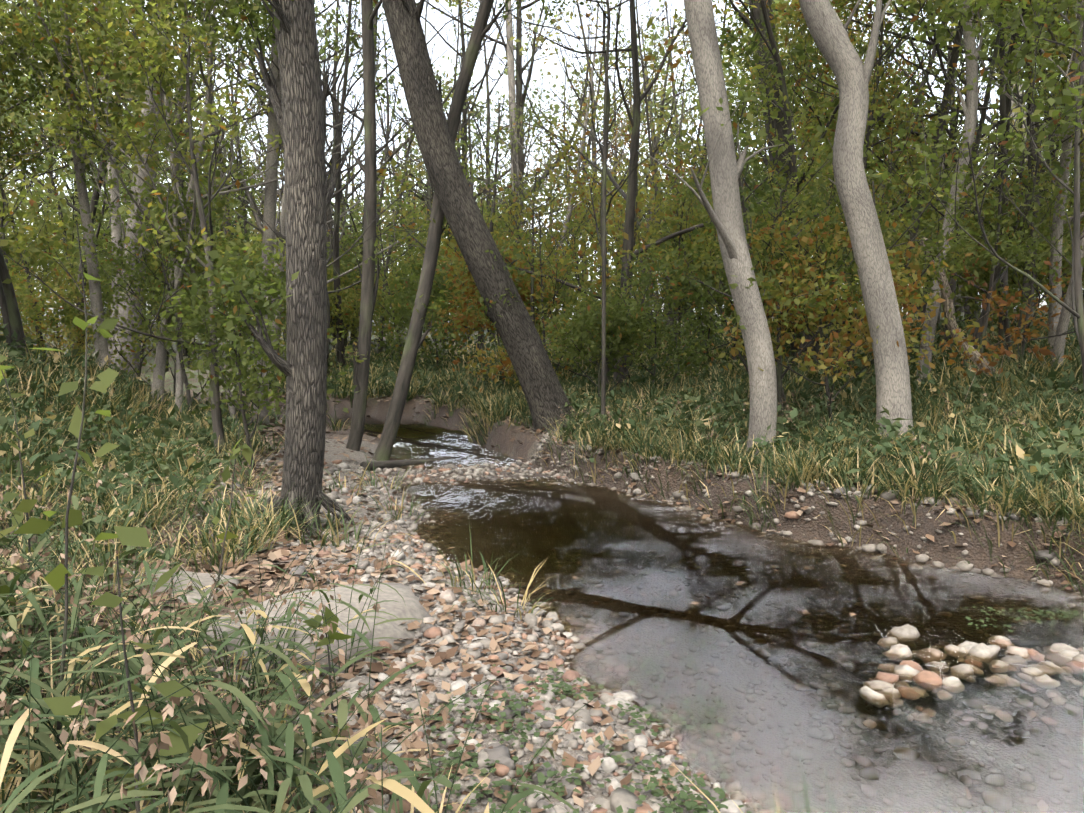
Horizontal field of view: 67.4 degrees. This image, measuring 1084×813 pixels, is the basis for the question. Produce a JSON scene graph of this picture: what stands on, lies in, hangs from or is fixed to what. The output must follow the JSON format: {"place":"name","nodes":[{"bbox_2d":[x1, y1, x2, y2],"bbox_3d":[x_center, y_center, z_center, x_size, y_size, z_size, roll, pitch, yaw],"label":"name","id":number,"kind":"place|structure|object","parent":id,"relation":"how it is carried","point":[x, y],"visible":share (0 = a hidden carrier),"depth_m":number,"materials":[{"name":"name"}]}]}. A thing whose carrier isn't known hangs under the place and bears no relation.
{"place":"outdoors","nodes":[
{"label":"outdoors","id":0,"kind":"place"},
{"bbox_2d":[0,0,1081,323],"label":"sky","id":1,"kind":"structure","parent":0,"point":[678,4],"materials":[{"name":"white"}]},
{"bbox_2d":[0,307,1083,812],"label":"ground","id":2,"kind":"structure","parent":0,"point":[814,529],"depth_m":7.63,"materials":[{"name":"brown soil"}]},
{"bbox_2d":[111,570,238,604],"bbox_3d":[-2.630,1.292,5.548,1.192,0.239,0.649,1,4,16],"label":"boulder","id":3,"kind":"object","parent":2,"relation":"on","point":[206,579],"visible":0.12,"depth_m":5.48,"materials":[{"name":"stone"}]},
{"bbox_2d":[203,582,428,667],"bbox_3d":[-1.342,1.419,4.899,1.471,0.478,0.979,-2,4,-26],"label":"boulder","id":4,"kind":"object","parent":2,"relation":"on","point":[413,607],"visible":0.35,"depth_m":4.75,"materials":[{"name":"stone"}]},
{"bbox_2d":[227,0,578,535],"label":"tree trunks","id":5,"kind":"object","parent":2,"relation":"on","point":[299,118],"visible":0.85,"depth_m":7.43,"materials":[{"name":"brown plant"}]},
{"bbox_2d":[0,0,1083,470],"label":"trunks","id":6,"kind":"object","parent":2,"relation":"on","point":[458,114],"depth_m":15.15,"materials":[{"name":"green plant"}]},
{"bbox_2d":[0,0,1082,310],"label":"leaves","id":7,"kind":"object","parent":6,"relation":"attached to","point":[42,168],"visible":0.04,"depth_m":44.20,"materials":[{"name":"green plant"}]},
{"bbox_2d":[0,0,1083,421],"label":"leaves","id":8,"kind":"object","parent":6,"relation":"attached to","point":[230,258],"visible":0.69,"depth_m":14.44,"materials":[{"name":"green plant"}]},
{"bbox_2d":[0,310,1083,812],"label":"herbs","id":9,"kind":"object","parent":2,"relation":"on","point":[1034,464],"visible":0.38,"depth_m":9.24,"materials":[{"name":"green plant"}]},
{"bbox_2d":[0,311,1083,812],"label":"grass","id":10,"kind":"structure","parent":2,"relation":"on","point":[490,405],"depth_m":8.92,"materials":[{"name":"green plant"}]},
{"bbox_2d":[0,387,1083,812],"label":"undergrowth plants","id":11,"kind":"object","parent":10,"relation":"attached to","point":[198,755],"visible":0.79,"depth_m":2.47,"materials":[{"name":"green plant"}]},
{"bbox_2d":[0,340,1083,812],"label":"leaf litter","id":12,"kind":"object","parent":2,"relation":"on","point":[494,648],"visible":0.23,"depth_m":4.84,"materials":[{"name":"brown plant"}]},
{"bbox_2d":[0,223,353,812],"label":"sapling","id":13,"kind":"object","parent":12,"relation":"on","point":[54,578],"depth_m":2.72,"materials":[{"name":"green plant"}]},
{"bbox_2d":[143,429,1083,812],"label":"stones","id":14,"kind":"object","parent":2,"relation":"on","point":[639,743],"visible":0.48,"depth_m":4.63,"materials":[{"name":"beige stone"}]},
{"bbox_2d":[359,370,1080,470],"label":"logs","id":15,"kind":"object","parent":2,"relation":"on","point":[387,464],"visible":0.1,"depth_m":12.87,"materials":[{"name":"brown wood"}]},
{"bbox_2d":[920,237,1080,400],"bbox_3d":[6.839,-1.414,12.400,1.977,2.439,5.032,3,5,39],"label":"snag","id":16,"kind":"object","parent":2,"relation":"on","point":[948,304],"visible":0.58,"depth_m":12.69,"materials":[{"name":"grey wood"}]},
{"bbox_2d":[941,242,1072,387],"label":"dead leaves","id":17,"kind":"object","parent":16,"relation":"on","point":[1044,350],"visible":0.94,"depth_m":11.51,"materials":[{"name":"orange plant"}]},
{"bbox_2d":[271,413,1083,812],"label":"creek water","id":18,"kind":"structure","parent":0,"point":[787,671],"depth_m":5.24,"materials":[{"name":"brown liquid"}]}
]}

